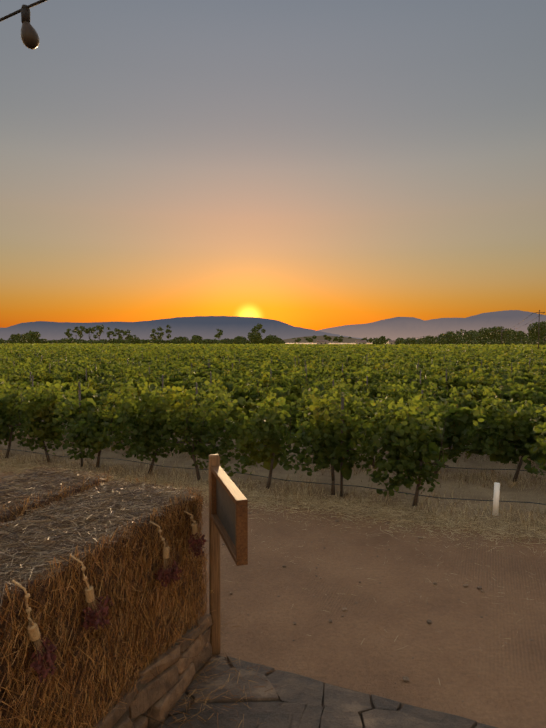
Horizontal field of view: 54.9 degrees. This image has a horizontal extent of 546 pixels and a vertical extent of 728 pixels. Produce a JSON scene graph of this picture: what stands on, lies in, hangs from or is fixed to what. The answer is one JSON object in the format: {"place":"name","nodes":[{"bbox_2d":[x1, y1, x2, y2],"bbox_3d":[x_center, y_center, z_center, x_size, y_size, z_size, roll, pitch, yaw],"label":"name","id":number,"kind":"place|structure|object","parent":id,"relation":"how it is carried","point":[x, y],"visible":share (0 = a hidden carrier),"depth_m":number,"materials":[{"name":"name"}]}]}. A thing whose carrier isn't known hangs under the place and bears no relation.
{"place":"outdoors","nodes":[
{"label":"outdoors","id":0,"kind":"place"},
{"bbox_2d":[0,0,47,21],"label":"string light cable","id":1,"kind":"object","parent":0,"point":[24,10],"visible":0.96,"depth_m":1.26,"materials":[{"name":"black rubber"}]},
{"bbox_2d":[21,21,39,48],"bbox_3d":[-0.588,-0.792,1.269,0.041,0.060,0.041,-14,6,1],"label":"string light bulb","id":2,"kind":"object","parent":1,"relation":"hanging from","point":[30,37],"visible":1,"depth_m":1.26,"materials":[{"name":"clear glass"}]},
{"bbox_2d":[87,609,212,727],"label":"stone wall","id":3,"kind":"structure","parent":0,"point":[158,697],"depth_m":4.27,"materials":[{"name":"stone"}]},
{"bbox_2d":[0,470,107,526],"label":"hay bales","id":4,"kind":"object","parent":3,"relation":"on","point":[33,504],"visible":0.12,"depth_m":5.08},
{"bbox_2d":[0,464,112,516],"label":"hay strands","id":5,"kind":"object","parent":4,"relation":"on","point":[42,476],"visible":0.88,"depth_m":5.28},
{"bbox_2d":[0,468,113,526],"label":"hay strands","id":6,"kind":"object","parent":4,"relation":"on","point":[38,498],"visible":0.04,"depth_m":4.84},
{"bbox_2d":[0,486,202,727],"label":"hay bales","id":7,"kind":"object","parent":3,"relation":"on","point":[20,642],"visible":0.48,"depth_m":3.64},
{"bbox_2d":[12,580,40,640],"bbox_3d":[-1.416,1.419,3.015,0.148,0.358,0.082,-1,3,-21],"label":"bunch twine","id":8,"kind":"object","parent":7,"relation":"attached to","point":[34,632],"visible":0.96,"depth_m":3.01,"materials":[{"name":"beige fabric"}]},
{"bbox_2d":[29,619,56,682],"bbox_3d":[-1.337,1.652,3.080,0.156,0.391,0.182,0,2,1],"label":"dried flower bunch","id":9,"kind":"object","parent":7,"relation":"attached to","point":[49,656],"depth_m":3.06,"materials":[{"name":"plant"}]},
{"bbox_2d":[70,555,94,602],"bbox_3d":[-1.242,1.407,3.433,0.147,0.312,0.086,-1,3,-21],"label":"bunch twine","id":10,"kind":"object","parent":7,"relation":"attached to","point":[89,594],"visible":1,"depth_m":3.44,"materials":[{"name":"beige fabric"}]},
{"bbox_2d":[81,582,112,631],"bbox_3d":[-1.166,1.596,3.491,0.205,0.352,0.204,0,2,1],"label":"dried flower bunch","id":11,"kind":"object","parent":7,"relation":"attached to","point":[92,616],"depth_m":3.47,"materials":[{"name":"plant"}]},
{"bbox_2d":[0,477,205,605],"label":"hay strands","id":12,"kind":"object","parent":7,"relation":"on","point":[61,509],"visible":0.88,"depth_m":4.10},
{"bbox_2d":[0,475,213,727],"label":"hay strands","id":13,"kind":"object","parent":7,"relation":"attached to","point":[129,607],"visible":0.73,"depth_m":3.69},
{"bbox_2d":[149,521,169,558],"bbox_3d":[-0.907,1.420,4.238,0.161,0.318,0.087,-1,3,-27],"label":"bunch twine","id":14,"kind":"object","parent":7,"relation":"attached to","point":[166,552],"visible":0.98,"depth_m":4.25,"materials":[{"name":"beige fabric"}]},
{"bbox_2d":[154,541,181,586],"bbox_3d":[-0.849,1.627,4.267,0.160,0.382,0.253,2,3,33],"label":"dried flower bunch","id":15,"kind":"object","parent":7,"relation":"attached to","point":[168,576],"depth_m":4.26,"materials":[{"name":"plant"}]},
{"bbox_2d":[184,511,197,534],"bbox_3d":[-0.732,1.415,4.691,0.133,0.203,0.066,0,2,1],"label":"bunch twine","id":16,"kind":"object","parent":7,"relation":"attached to","point":[194,528],"visible":1,"depth_m":4.67,"materials":[{"name":"beige fabric"}]},
{"bbox_2d":[188,519,205,557],"bbox_3d":[-0.675,1.561,4.689,0.176,0.365,0.201,0,2,1],"label":"dried flower bunch","id":17,"kind":"object","parent":7,"relation":"attached to","point":[199,543],"depth_m":4.67,"materials":[{"name":"plant"}]},
{"bbox_2d":[0,316,367,340],"bbox_3d":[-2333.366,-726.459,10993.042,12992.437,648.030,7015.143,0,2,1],"label":"mountain range","id":18,"kind":"structure","parent":0,"point":[206,327],"depth_m":10633.30,"materials":[{"name":"stone"}]},
{"bbox_2d":[209,454,220,654],"bbox_3d":[-0.571,1.864,5.142,0.100,1.970,0.095,-1,3,-16],"label":"sign post","id":19,"kind":"object","parent":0,"point":[214,578],"visible":0.83,"depth_m":5.11,"materials":[{"name":"brown wood"}]},
{"bbox_2d":[211,465,247,565],"bbox_3d":[-0.394,1.250,4.516,0.088,0.500,1.150,-1,3,-16],"label":"sign frame","id":20,"kind":"object","parent":19,"relation":"attached to","point":[238,550],"visible":0.85,"depth_m":4.08,"materials":[{"name":"brown wood"}]},
{"bbox_2d":[216,478,235,544],"bbox_3d":[-0.385,1.250,4.519,0.013,0.414,1.064,-1,3,-16],"label":"sign board","id":21,"kind":"object","parent":20,"relation":"in","point":[225,504],"visible":0.43,"depth_m":4.57,"materials":[{"name":"black wood"}]},
{"bbox_2d":[0,343,545,727],"bbox_3d":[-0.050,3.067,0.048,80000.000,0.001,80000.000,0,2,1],"label":"ground","id":22,"kind":"structure","parent":0,"point":[496,693],"depth_m":5.98,"materials":[{"name":"brown soil"}]},
{"bbox_2d":[94,568,281,727],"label":"loose straw","id":23,"kind":"object","parent":22,"relation":"on","point":[185,701],"visible":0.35,"depth_m":4.47,"materials":[{"name":"brown plant"}]},
{"bbox_2d":[76,310,544,348],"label":"power line","id":24,"kind":"object","parent":22,"relation":"on","point":[539,312],"visible":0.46,"depth_m":103.13,"materials":[{"name":"brown wood"}]},
{"bbox_2d":[159,656,497,727],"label":"flagstone paving","id":25,"kind":"structure","parent":22,"relation":"on","point":[295,700],"depth_m":4.34,"materials":[{"name":"grey stone"}]},
{"bbox_2d":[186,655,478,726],"bbox_3d":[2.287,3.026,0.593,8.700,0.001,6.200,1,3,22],"label":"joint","id":26,"kind":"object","parent":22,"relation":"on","point":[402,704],"visible":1,"depth_m":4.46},
{"bbox_2d":[201,500,545,701],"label":"track pebbles","id":27,"kind":"object","parent":22,"relation":"on","point":[405,678],"visible":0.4,"depth_m":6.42,"materials":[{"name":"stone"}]},
{"bbox_2d":[0,420,545,538],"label":"vineyard floor","id":28,"kind":"structure","parent":0,"point":[465,491],"depth_m":11.60,"materials":[{"name":"brown soil"}]},
{"bbox_2d":[4,363,531,505],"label":"grapevine trunks","id":29,"kind":"object","parent":28,"relation":"on","point":[415,499],"visible":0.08,"depth_m":11.51,"materials":[{"name":"brown plant"}]},
{"bbox_2d":[0,343,545,496],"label":"grapevines","id":30,"kind":"object","parent":29,"relation":"on","point":[482,424],"visible":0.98,"depth_m":13.08,"materials":[{"name":"green plant"}]},
{"bbox_2d":[0,455,545,554],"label":"dry grass strip","id":31,"kind":"object","parent":28,"relation":"on","point":[294,498],"visible":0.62,"depth_m":9.44,"materials":[{"name":"beige plant"}]},
{"bbox_2d":[0,424,545,551],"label":"dry grass under vines","id":32,"kind":"structure","parent":28,"relation":"on","point":[530,514],"depth_m":11.26,"materials":[{"name":"beige plant"}]},
{"bbox_2d":[3,427,545,504],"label":"drip hoses","id":33,"kind":"object","parent":28,"relation":"on","point":[326,483],"visible":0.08,"depth_m":11.00,"materials":[{"name":"black"}]},
{"bbox_2d":[30,352,530,496],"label":"vineyard posts","id":34,"kind":"object","parent":28,"relation":"on","point":[341,463],"visible":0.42,"depth_m":17.80,"materials":[{"name":"wood"}]},
{"bbox_2d":[295,436,499,515],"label":"grow tubes","id":35,"kind":"object","parent":28,"relation":"on","point":[496,494],"visible":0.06,"depth_m":9.24,"materials":[{"name":"white plastic"}]},
{"bbox_2d":[0,321,545,344],"bbox_3d":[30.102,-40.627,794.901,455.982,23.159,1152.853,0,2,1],"label":"distant trees","id":36,"kind":"object","parent":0,"point":[484,336],"visible":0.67,"depth_m":289.65,"materials":[{"name":"green plant"}]},
{"bbox_2d":[0,0,545,330],"label":"sky","id":37,"kind":"structure","parent":0,"point":[316,165],"materials":[{"name":"orange"}]},
{"bbox_2d":[80,331,545,342],"bbox_3d":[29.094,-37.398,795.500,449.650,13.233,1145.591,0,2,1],"label":"tree trunks","id":38,"kind":"object","parent":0,"point":[167,333],"visible":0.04,"depth_m":363.30,"materials":[{"name":"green plant"}]},
{"bbox_2d":[283,336,370,342],"bbox_3d":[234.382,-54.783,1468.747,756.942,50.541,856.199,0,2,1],"label":"buildings","id":39,"kind":"structure","parent":0,"point":[345,340],"depth_m":1303.26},
{"bbox_2d":[317,310,545,339],"bbox_3d":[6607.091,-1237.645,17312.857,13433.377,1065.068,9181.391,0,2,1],"label":"mountain range","id":40,"kind":"structure","parent":0,"point":[401,327],"depth_m":16930.09,"materials":[{"name":"stone"}]}
]}

